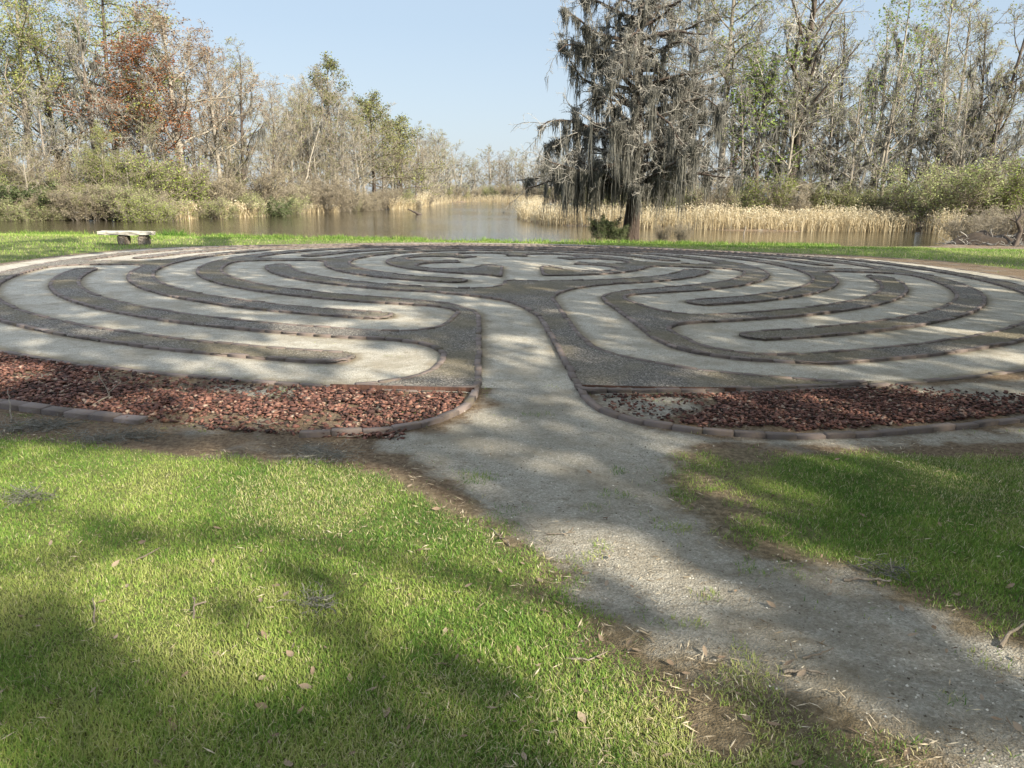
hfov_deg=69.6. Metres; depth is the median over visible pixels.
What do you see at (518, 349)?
labyrinth path
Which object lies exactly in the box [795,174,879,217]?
shrub
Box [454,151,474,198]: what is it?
bare tree
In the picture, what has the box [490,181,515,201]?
shrub
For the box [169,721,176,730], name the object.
dead leaf
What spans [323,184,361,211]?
shrub
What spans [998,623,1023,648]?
twig
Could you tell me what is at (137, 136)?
bare tree
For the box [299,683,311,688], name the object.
dead leaf
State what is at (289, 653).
dead leaf
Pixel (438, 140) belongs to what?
bare tree
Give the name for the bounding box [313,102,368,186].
bare tree
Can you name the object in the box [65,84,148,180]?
bare tree
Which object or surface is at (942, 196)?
willow bush
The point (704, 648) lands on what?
dead leaf
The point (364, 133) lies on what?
bare tree
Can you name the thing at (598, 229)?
shrub
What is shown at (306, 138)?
bare tree
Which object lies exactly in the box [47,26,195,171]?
maple
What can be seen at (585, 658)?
twig
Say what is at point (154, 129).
bare tree
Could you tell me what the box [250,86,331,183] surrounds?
bare tree
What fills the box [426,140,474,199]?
bare tree
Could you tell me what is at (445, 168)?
bare tree
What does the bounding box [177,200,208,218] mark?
shrub
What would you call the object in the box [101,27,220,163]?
bare tree
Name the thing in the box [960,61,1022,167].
mossy tree
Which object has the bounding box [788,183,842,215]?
shrub
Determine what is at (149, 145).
sapling
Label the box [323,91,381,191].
bare tree
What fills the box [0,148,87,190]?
shrub
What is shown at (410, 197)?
shrub
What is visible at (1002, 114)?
mossy tree
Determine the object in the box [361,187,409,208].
shrub
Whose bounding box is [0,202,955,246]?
water
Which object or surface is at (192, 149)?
bare tree
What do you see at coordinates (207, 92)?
bare tree
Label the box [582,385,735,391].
edging strip
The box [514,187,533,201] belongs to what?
shrub
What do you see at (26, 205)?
shrub
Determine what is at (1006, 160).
mossy tree
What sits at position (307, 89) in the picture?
bare tree
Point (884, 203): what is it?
shrub
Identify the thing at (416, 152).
bare tree
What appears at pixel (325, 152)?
bare tree
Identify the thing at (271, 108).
bare tree
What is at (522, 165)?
bare tree
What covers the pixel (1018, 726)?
dead leaf
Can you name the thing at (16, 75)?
budding tree
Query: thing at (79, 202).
shrub
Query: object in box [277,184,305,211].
shrub
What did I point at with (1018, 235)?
dead snag
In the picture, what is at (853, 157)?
mossy tree
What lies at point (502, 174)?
bare tree
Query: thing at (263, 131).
mossy tree
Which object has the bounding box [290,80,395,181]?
bare tree
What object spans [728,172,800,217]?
shrub
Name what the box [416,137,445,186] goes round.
bare tree
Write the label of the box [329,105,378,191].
bare tree
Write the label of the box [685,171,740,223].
shrub
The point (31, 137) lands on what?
bare tree
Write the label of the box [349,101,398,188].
bare tree
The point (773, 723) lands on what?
dead leaf
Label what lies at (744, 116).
mossy tree
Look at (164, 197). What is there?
shrub
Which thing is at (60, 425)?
moss clump
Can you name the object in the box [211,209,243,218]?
shrub
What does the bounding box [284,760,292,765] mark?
dead leaf
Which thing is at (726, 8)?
bald cypress
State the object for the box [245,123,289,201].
sapling
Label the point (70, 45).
bare tree
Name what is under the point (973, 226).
shrub
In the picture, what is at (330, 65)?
pine tree
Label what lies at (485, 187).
shrub
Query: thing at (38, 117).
bare tree
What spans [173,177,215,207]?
shrub
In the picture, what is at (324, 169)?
sapling
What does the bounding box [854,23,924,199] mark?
leaning trunk
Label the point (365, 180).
sapling
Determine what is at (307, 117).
bare tree
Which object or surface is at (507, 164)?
bare tree
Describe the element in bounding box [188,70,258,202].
bare tree
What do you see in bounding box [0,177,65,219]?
shrub
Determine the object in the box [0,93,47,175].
bare tree
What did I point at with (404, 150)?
bare tree
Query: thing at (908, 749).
dead leaf
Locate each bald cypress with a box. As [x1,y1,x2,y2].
[652,0,779,190]
[693,0,795,196]
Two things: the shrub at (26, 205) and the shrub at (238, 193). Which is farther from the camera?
the shrub at (238, 193)
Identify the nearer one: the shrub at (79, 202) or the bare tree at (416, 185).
the shrub at (79, 202)
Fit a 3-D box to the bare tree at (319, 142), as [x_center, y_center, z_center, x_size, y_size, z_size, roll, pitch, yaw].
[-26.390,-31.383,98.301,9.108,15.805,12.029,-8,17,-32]
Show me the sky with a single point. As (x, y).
(469, 70)
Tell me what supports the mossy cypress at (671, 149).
on the ground at (720, 728)
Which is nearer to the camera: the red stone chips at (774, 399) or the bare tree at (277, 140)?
the red stone chips at (774, 399)
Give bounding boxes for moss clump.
[0,413,82,438]
[0,482,58,509]
[3,409,108,432]
[49,426,153,448]
[103,420,180,443]
[243,439,378,471]
[278,581,351,619]
[843,553,916,582]
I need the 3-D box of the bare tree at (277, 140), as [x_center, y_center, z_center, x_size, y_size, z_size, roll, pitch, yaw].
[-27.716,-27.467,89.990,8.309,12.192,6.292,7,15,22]
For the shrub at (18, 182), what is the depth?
51.85 m
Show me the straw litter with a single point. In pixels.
(786, 689)
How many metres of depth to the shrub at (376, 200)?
96.77 m
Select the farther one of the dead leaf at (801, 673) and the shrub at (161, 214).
the shrub at (161, 214)
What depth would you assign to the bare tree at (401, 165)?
107.93 m
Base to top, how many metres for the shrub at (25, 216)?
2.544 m
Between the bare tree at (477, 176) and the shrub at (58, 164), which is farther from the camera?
the bare tree at (477, 176)
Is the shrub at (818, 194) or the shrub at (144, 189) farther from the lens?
the shrub at (818, 194)
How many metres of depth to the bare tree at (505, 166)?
266.62 m
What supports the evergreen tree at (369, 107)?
on the ground at (720, 728)
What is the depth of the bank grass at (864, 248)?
25.43 m
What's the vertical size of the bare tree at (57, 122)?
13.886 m
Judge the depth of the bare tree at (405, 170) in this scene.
118.70 m
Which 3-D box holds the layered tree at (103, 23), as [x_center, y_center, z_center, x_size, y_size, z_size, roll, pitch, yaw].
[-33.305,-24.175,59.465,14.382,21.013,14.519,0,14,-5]
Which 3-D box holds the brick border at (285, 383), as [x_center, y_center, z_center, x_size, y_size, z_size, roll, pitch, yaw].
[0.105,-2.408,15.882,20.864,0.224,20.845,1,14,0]
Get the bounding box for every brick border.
[0,242,1023,394]
[0,399,147,424]
[299,386,479,437]
[576,386,1023,439]
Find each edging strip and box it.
[330,384,473,392]
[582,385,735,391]
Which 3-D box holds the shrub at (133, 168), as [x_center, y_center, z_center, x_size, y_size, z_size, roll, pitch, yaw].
[-28.349,-14.857,54.733,8.141,5.745,8.629,-1,14,-7]
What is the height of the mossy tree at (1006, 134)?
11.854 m
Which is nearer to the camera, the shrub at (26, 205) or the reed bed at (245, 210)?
the shrub at (26, 205)
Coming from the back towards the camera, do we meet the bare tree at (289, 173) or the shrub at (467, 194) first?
the shrub at (467, 194)
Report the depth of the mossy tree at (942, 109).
59.13 m
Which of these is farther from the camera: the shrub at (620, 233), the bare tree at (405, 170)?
the bare tree at (405, 170)
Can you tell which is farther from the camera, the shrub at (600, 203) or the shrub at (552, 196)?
the shrub at (552, 196)
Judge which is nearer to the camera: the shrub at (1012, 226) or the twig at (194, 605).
the twig at (194, 605)
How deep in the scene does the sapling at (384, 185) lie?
101.18 m
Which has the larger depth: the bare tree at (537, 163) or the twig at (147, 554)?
the bare tree at (537, 163)
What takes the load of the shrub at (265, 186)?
on the ground at (720, 728)
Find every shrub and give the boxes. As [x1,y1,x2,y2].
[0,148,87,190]
[0,173,36,192]
[0,174,43,194]
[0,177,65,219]
[0,194,32,219]
[0,196,45,220]
[1,200,49,220]
[22,190,60,220]
[34,201,84,220]
[39,184,96,220]
[41,165,113,198]
[43,181,115,220]
[70,185,127,220]
[71,147,191,204]
[71,178,135,217]
[81,184,132,220]
[88,179,156,220]
[93,181,162,220]
[95,156,215,207]
[109,194,196,221]
[126,190,177,216]
[167,201,183,219]
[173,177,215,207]
[177,165,244,216]
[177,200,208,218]
[188,174,251,204]
[190,195,238,218]
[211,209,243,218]
[213,160,291,202]
[228,192,270,216]
[252,195,294,215]
[257,193,313,214]
[259,179,316,212]
[277,175,346,208]
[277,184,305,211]
[300,189,320,211]
[304,185,342,212]
[306,177,356,210]
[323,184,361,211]
[334,183,367,210]
[351,196,380,210]
[357,191,386,210]
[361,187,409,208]
[368,189,397,209]
[377,189,414,205]
[384,185,415,203]
[416,183,444,203]
[416,192,438,205]
[438,186,456,200]
[439,182,462,201]
[451,182,469,200]
[462,186,482,201]
[469,185,495,201]
[482,187,506,200]
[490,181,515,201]
[501,184,520,201]
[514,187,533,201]
[534,184,554,198]
[538,185,559,202]
[568,188,625,213]
[585,214,621,240]
[605,224,630,241]
[625,189,686,222]
[653,184,705,218]
[654,224,672,241]
[672,221,696,241]
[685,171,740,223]
[713,187,767,218]
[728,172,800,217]
[762,179,818,218]
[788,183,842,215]
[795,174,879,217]
[806,182,886,215]
[859,187,898,216]
[866,180,924,226]
[881,192,934,228]
[913,185,963,228]
[928,213,1009,240]
[971,204,1023,235]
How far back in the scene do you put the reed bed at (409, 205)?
109.17 m
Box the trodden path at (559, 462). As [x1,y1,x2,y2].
[213,380,1023,767]
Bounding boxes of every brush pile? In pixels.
[935,228,1023,246]
[1008,228,1023,242]
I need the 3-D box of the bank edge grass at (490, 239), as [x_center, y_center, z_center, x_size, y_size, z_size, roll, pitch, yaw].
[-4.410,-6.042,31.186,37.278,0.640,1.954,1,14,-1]
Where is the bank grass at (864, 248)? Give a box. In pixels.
[0,233,1023,268]
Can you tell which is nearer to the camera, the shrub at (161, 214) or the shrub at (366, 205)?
the shrub at (161, 214)
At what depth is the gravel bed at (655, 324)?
9.63 m
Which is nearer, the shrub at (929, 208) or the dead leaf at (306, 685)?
the dead leaf at (306, 685)
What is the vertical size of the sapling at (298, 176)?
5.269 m
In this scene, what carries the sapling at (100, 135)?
on the ground at (720, 728)
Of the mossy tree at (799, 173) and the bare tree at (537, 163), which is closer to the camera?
the mossy tree at (799, 173)
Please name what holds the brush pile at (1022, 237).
on the ground at (720, 728)
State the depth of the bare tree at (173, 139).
60.45 m
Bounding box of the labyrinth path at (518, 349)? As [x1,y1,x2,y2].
[0,243,1023,394]
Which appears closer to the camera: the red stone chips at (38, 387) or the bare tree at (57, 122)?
the red stone chips at (38, 387)
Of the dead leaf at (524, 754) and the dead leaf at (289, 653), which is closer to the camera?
the dead leaf at (524, 754)
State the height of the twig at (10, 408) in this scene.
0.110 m
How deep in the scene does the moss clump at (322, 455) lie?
4.31 m
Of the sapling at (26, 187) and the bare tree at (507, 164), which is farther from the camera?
the bare tree at (507, 164)
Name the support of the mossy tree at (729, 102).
on the ground at (720, 728)
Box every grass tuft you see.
[150,234,170,239]
[157,228,186,235]
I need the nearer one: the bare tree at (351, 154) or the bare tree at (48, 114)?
the bare tree at (48, 114)
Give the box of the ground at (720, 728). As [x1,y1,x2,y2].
[0,192,1023,767]
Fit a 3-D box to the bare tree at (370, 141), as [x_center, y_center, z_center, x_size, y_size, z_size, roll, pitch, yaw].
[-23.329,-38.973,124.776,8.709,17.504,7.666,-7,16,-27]
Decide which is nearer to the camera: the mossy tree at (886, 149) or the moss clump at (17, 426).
the moss clump at (17, 426)
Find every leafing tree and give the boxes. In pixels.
[719,34,815,215]
[824,0,956,195]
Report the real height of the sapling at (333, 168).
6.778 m
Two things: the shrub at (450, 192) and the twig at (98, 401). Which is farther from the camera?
the shrub at (450, 192)
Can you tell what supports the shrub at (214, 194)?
on the ground at (720, 728)
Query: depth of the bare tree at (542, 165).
260.31 m
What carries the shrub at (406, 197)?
on the ground at (720, 728)
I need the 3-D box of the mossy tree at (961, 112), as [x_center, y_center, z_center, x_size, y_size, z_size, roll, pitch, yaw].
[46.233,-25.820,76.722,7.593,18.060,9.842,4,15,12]
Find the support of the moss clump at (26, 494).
on the ground at (720, 728)
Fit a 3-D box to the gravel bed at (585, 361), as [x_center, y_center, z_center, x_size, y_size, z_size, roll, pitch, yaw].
[-0.489,-1.134,10.350,8.806,0.230,9.424,1,14,0]
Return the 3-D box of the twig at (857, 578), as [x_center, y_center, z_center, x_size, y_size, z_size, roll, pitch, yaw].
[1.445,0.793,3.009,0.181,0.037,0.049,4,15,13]
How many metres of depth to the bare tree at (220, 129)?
83.36 m
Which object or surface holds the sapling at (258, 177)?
on the ground at (720, 728)
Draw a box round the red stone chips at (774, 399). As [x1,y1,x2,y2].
[600,383,1023,431]
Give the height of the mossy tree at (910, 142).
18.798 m
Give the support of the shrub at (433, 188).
on the ground at (720, 728)
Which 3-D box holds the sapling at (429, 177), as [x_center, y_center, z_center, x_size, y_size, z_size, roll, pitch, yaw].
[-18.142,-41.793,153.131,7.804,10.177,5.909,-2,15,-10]
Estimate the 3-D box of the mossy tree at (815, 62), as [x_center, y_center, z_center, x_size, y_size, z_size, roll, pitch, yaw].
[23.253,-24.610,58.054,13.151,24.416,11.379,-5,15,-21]
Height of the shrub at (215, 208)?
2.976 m
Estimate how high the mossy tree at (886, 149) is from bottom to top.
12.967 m
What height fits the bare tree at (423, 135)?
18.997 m
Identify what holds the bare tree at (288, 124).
on the ground at (720, 728)
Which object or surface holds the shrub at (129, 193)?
on the ground at (720, 728)
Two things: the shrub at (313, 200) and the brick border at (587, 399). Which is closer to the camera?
the brick border at (587, 399)
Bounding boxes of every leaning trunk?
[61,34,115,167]
[293,116,327,187]
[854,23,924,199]
[931,93,990,177]
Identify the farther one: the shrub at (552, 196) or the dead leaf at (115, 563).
the shrub at (552, 196)
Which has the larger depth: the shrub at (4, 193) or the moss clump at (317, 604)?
the shrub at (4, 193)
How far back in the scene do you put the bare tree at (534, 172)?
255.14 m
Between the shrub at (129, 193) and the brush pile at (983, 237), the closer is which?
the brush pile at (983, 237)
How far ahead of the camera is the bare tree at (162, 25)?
56.52 m
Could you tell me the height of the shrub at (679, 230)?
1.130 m
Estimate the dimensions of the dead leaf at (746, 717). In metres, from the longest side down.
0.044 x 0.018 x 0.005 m
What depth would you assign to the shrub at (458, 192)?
220.38 m
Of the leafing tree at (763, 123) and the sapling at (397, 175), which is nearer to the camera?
the leafing tree at (763, 123)
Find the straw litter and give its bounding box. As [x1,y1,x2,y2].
[0,413,1023,767]
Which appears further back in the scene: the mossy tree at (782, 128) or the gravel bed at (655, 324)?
the mossy tree at (782, 128)
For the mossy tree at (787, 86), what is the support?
on the ground at (720, 728)
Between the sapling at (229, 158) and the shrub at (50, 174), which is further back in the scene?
the sapling at (229, 158)
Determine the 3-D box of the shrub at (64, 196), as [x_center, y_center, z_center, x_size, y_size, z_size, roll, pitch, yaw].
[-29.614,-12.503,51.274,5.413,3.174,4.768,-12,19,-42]
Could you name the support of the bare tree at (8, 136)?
on the ground at (720, 728)
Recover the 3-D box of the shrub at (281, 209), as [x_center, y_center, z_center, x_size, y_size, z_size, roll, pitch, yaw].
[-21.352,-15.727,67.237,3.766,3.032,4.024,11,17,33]
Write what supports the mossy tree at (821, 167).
on the ground at (720, 728)
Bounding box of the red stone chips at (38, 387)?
[0,351,464,439]
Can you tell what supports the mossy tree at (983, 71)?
on the ground at (720, 728)
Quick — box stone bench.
[97,230,154,244]
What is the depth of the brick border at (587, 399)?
4.92 m
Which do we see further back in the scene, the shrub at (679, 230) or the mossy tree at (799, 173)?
the mossy tree at (799, 173)
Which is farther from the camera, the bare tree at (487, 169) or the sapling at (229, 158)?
the bare tree at (487, 169)
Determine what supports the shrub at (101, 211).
on the ground at (720, 728)
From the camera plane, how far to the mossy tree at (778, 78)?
70.81 m
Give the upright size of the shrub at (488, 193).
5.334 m
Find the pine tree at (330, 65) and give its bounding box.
[304,51,367,183]
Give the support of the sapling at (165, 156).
on the ground at (720, 728)
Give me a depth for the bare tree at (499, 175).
265.57 m
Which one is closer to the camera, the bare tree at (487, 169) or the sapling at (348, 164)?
the sapling at (348, 164)
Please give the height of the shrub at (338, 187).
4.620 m
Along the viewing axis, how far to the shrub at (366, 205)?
93.54 m
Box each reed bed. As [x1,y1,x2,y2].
[165,199,200,219]
[220,200,274,217]
[288,203,340,214]
[385,194,424,209]
[414,190,450,206]
[441,193,549,202]
[512,197,967,234]
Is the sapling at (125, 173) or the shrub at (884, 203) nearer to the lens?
the sapling at (125, 173)
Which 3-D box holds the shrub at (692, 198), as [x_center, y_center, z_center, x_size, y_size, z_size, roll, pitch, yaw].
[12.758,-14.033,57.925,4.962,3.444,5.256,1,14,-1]
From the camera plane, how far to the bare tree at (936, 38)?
59.36 m
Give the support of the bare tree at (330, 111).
on the ground at (720, 728)
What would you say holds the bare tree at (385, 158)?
on the ground at (720, 728)
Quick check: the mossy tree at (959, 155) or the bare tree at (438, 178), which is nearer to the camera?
the mossy tree at (959, 155)
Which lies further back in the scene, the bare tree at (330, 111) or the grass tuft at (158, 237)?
the bare tree at (330, 111)
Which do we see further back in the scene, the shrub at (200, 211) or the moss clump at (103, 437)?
the shrub at (200, 211)
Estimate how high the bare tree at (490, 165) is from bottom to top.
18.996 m
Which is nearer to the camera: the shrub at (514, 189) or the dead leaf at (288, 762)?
the dead leaf at (288, 762)
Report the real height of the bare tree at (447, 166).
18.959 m
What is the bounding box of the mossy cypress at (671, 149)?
[489,0,751,241]
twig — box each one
[7,390,12,422]
[92,371,132,404]
[92,598,95,623]
[136,547,159,559]
[192,597,205,619]
[490,528,509,545]
[546,526,573,535]
[566,651,607,660]
[783,667,826,674]
[802,647,833,658]
[842,577,891,581]
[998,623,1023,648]
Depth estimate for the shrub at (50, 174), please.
51.54 m
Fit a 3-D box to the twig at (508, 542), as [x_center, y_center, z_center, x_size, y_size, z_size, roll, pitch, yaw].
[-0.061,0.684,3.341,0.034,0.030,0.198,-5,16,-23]
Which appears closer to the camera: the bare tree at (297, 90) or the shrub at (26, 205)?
the shrub at (26, 205)
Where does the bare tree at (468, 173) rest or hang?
on the ground at (720, 728)
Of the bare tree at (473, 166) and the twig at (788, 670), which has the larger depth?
the bare tree at (473, 166)
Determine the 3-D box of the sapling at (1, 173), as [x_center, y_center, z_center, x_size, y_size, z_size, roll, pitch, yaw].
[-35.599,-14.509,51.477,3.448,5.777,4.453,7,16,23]
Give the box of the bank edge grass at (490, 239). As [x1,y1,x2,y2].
[3,229,840,246]
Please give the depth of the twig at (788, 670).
2.41 m
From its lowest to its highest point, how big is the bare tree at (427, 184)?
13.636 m
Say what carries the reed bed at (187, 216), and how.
in the water
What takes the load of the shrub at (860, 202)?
on the ground at (720, 728)
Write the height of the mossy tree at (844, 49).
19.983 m
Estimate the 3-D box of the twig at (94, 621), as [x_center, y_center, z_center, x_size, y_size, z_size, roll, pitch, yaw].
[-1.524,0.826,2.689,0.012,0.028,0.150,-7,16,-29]
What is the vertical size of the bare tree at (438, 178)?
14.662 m
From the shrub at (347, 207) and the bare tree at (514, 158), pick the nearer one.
the shrub at (347, 207)
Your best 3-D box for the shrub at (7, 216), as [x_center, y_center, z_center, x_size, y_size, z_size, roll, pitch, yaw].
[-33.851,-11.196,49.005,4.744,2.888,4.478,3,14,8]
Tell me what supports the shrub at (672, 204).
on the ground at (720, 728)
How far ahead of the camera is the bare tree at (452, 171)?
221.48 m
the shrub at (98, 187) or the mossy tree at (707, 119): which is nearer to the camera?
the shrub at (98, 187)
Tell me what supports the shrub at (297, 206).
on the ground at (720, 728)
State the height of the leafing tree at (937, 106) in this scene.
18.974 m
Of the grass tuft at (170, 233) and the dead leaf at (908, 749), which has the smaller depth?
the dead leaf at (908, 749)
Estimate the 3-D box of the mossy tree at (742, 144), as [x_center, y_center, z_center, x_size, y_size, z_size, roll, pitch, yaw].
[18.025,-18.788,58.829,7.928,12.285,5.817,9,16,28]
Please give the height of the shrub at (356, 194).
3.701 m
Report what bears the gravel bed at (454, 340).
on the ground at (720, 728)
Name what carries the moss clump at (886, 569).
on the ground at (720, 728)
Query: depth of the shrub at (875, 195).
57.02 m
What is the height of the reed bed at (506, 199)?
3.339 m
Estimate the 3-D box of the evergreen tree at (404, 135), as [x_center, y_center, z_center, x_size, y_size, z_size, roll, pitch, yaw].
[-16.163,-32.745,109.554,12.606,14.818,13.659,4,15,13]
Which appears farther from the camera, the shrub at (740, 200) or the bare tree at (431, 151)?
the bare tree at (431, 151)
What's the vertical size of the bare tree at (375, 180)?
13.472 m
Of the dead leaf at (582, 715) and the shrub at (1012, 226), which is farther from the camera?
the shrub at (1012, 226)
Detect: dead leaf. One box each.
[111,559,119,566]
[153,759,161,765]
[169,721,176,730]
[255,702,266,709]
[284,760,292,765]
[286,650,293,656]
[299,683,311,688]
[384,707,389,717]
[521,752,526,759]
[577,711,585,722]
[702,645,706,656]
[742,715,751,720]
[766,600,775,606]
[767,722,780,724]
[790,759,804,764]
[797,670,805,675]
[904,747,910,759]
[1013,721,1022,731]
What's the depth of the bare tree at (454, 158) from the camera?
242.37 m
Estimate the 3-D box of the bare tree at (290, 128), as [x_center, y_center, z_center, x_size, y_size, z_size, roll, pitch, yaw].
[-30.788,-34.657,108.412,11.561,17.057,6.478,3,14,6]
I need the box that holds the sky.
[0,0,1023,197]
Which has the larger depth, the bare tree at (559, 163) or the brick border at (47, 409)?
the bare tree at (559, 163)
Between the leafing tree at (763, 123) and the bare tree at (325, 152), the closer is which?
the leafing tree at (763, 123)
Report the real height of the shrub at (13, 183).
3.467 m
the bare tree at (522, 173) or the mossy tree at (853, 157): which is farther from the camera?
the bare tree at (522, 173)
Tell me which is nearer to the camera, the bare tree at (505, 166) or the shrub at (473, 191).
the shrub at (473, 191)
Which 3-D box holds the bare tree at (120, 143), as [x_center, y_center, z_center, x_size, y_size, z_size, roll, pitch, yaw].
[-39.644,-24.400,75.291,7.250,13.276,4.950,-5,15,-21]
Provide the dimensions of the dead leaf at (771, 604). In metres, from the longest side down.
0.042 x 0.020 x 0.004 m
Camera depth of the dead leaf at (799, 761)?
2.02 m
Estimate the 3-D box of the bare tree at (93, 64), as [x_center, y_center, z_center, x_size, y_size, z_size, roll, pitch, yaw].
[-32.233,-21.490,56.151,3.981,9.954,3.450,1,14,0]
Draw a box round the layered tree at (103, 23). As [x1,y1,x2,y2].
[0,0,194,155]
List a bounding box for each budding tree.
[0,0,74,171]
[0,0,161,175]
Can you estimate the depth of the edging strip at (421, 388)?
5.79 m
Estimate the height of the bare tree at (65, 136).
14.007 m
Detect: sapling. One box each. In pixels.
[0,128,45,194]
[0,144,25,182]
[27,154,67,189]
[41,125,96,218]
[71,120,132,219]
[110,146,143,199]
[129,118,180,197]
[153,140,181,202]
[183,121,227,200]
[206,130,244,199]
[220,135,265,195]
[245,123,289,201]
[282,142,307,187]
[291,163,307,192]
[312,158,335,200]
[321,155,344,194]
[333,151,373,210]
[354,165,371,210]
[375,172,387,200]
[380,146,408,198]
[414,159,443,192]
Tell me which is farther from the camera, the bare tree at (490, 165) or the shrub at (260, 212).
the bare tree at (490, 165)
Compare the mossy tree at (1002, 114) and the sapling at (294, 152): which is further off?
the sapling at (294, 152)
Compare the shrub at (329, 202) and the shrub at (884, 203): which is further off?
the shrub at (329, 202)
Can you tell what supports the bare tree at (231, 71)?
on the ground at (720, 728)
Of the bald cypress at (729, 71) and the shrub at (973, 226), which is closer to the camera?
the shrub at (973, 226)
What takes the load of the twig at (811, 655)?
on the trodden path at (559, 462)
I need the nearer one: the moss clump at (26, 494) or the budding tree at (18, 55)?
the moss clump at (26, 494)
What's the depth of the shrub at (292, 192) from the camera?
75.59 m
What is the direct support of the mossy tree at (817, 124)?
on the ground at (720, 728)
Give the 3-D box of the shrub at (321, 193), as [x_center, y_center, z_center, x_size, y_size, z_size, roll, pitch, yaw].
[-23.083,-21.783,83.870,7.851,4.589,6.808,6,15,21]
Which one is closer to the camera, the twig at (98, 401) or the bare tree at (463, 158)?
the twig at (98, 401)
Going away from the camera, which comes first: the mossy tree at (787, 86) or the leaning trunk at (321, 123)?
the mossy tree at (787, 86)
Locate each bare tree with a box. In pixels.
[0,0,132,162]
[0,91,25,178]
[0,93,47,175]
[0,112,33,164]
[1,41,64,170]
[4,34,100,180]
[5,77,88,173]
[8,77,75,188]
[16,0,151,169]
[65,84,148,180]
[74,54,151,162]
[79,0,285,202]
[89,95,147,167]
[97,92,188,174]
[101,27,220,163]
[117,66,188,174]
[141,62,219,172]
[143,22,249,174]
[161,18,276,194]
[184,73,267,172]
[188,36,268,172]
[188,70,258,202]
[239,70,319,185]
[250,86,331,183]
[252,105,316,188]
[256,109,321,179]
[257,90,310,185]
[257,92,328,178]
[265,90,329,183]
[266,86,324,185]
[280,73,333,179]
[280,87,352,180]
[280,96,331,180]
[284,86,358,187]
[286,74,354,183]
[287,62,370,183]
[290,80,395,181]
[292,93,344,182]
[297,72,361,183]
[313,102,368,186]
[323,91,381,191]
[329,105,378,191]
[341,106,391,192]
[344,96,384,191]
[346,93,397,192]
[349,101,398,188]
[356,101,393,179]
[363,123,420,208]
[367,123,399,190]
[374,117,426,189]
[380,120,419,185]
[396,143,418,199]
[402,120,439,194]
[403,140,448,191]
[403,143,428,197]
[405,127,437,184]
[406,136,435,193]
[414,147,443,196]
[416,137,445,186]
[418,136,476,184]
[420,124,452,203]
[423,137,453,198]
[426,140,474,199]
[427,137,463,200]
[442,140,474,199]
[442,154,461,189]
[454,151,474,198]
[459,159,476,188]
[462,155,489,188]
[463,158,482,198]
[466,160,489,200]
[468,152,501,188]
[476,145,510,201]
[480,151,508,185]
[488,159,513,201]
[493,153,519,184]
[495,155,521,190]
[499,148,527,198]
[509,154,531,188]
[513,152,532,189]
[526,160,541,192]
[527,145,543,184]
[531,150,548,184]
[547,149,565,199]
[890,0,1023,167]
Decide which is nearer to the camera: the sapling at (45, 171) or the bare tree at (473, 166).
the sapling at (45, 171)
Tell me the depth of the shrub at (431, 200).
145.65 m
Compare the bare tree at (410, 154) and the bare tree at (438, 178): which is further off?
the bare tree at (438, 178)
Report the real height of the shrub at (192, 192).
5.171 m
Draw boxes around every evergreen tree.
[328,90,415,196]
[350,112,448,196]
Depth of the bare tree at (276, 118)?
91.53 m
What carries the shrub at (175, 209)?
on the ground at (720, 728)
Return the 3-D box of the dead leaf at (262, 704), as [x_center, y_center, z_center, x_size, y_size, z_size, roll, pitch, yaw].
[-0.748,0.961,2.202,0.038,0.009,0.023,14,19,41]
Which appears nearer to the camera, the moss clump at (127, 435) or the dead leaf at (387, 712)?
the dead leaf at (387, 712)
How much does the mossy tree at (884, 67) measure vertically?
18.846 m
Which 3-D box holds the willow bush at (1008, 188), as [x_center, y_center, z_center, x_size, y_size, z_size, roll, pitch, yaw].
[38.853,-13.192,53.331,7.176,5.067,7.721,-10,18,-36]
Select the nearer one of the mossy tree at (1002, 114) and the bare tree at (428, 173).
the mossy tree at (1002, 114)
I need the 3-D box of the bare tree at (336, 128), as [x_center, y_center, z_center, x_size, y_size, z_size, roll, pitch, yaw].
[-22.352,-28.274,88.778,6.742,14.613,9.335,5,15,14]
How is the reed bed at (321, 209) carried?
in the water
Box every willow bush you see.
[868,155,1020,232]
[947,156,1023,230]
[990,169,1023,223]
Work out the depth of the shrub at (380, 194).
100.46 m
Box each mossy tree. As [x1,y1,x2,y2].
[210,39,271,203]
[648,46,739,184]
[693,70,792,206]
[698,0,821,205]
[698,57,775,177]
[705,0,890,188]
[726,0,877,207]
[726,47,818,174]
[728,2,875,196]
[750,62,837,201]
[776,50,846,182]
[785,59,866,209]
[802,0,904,181]
[813,68,882,222]
[821,4,962,188]
[830,0,962,225]
[830,42,915,193]
[852,58,935,208]
[879,30,966,185]
[879,49,993,226]
[892,64,1008,188]
[913,0,1023,216]
[917,0,1023,222]
[922,48,998,181]
[930,2,1023,214]
[952,80,1023,175]
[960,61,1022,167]
[978,111,1023,172]
[996,104,1023,180]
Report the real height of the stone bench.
0.435 m
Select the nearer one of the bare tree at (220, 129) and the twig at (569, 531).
the twig at (569, 531)
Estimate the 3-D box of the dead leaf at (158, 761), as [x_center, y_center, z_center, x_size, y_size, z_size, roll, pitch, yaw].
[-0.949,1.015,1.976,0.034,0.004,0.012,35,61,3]
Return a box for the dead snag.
[1007,202,1023,245]
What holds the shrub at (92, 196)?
on the ground at (720, 728)
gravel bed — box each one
[0,243,1023,364]
[48,244,986,387]
[265,263,872,393]

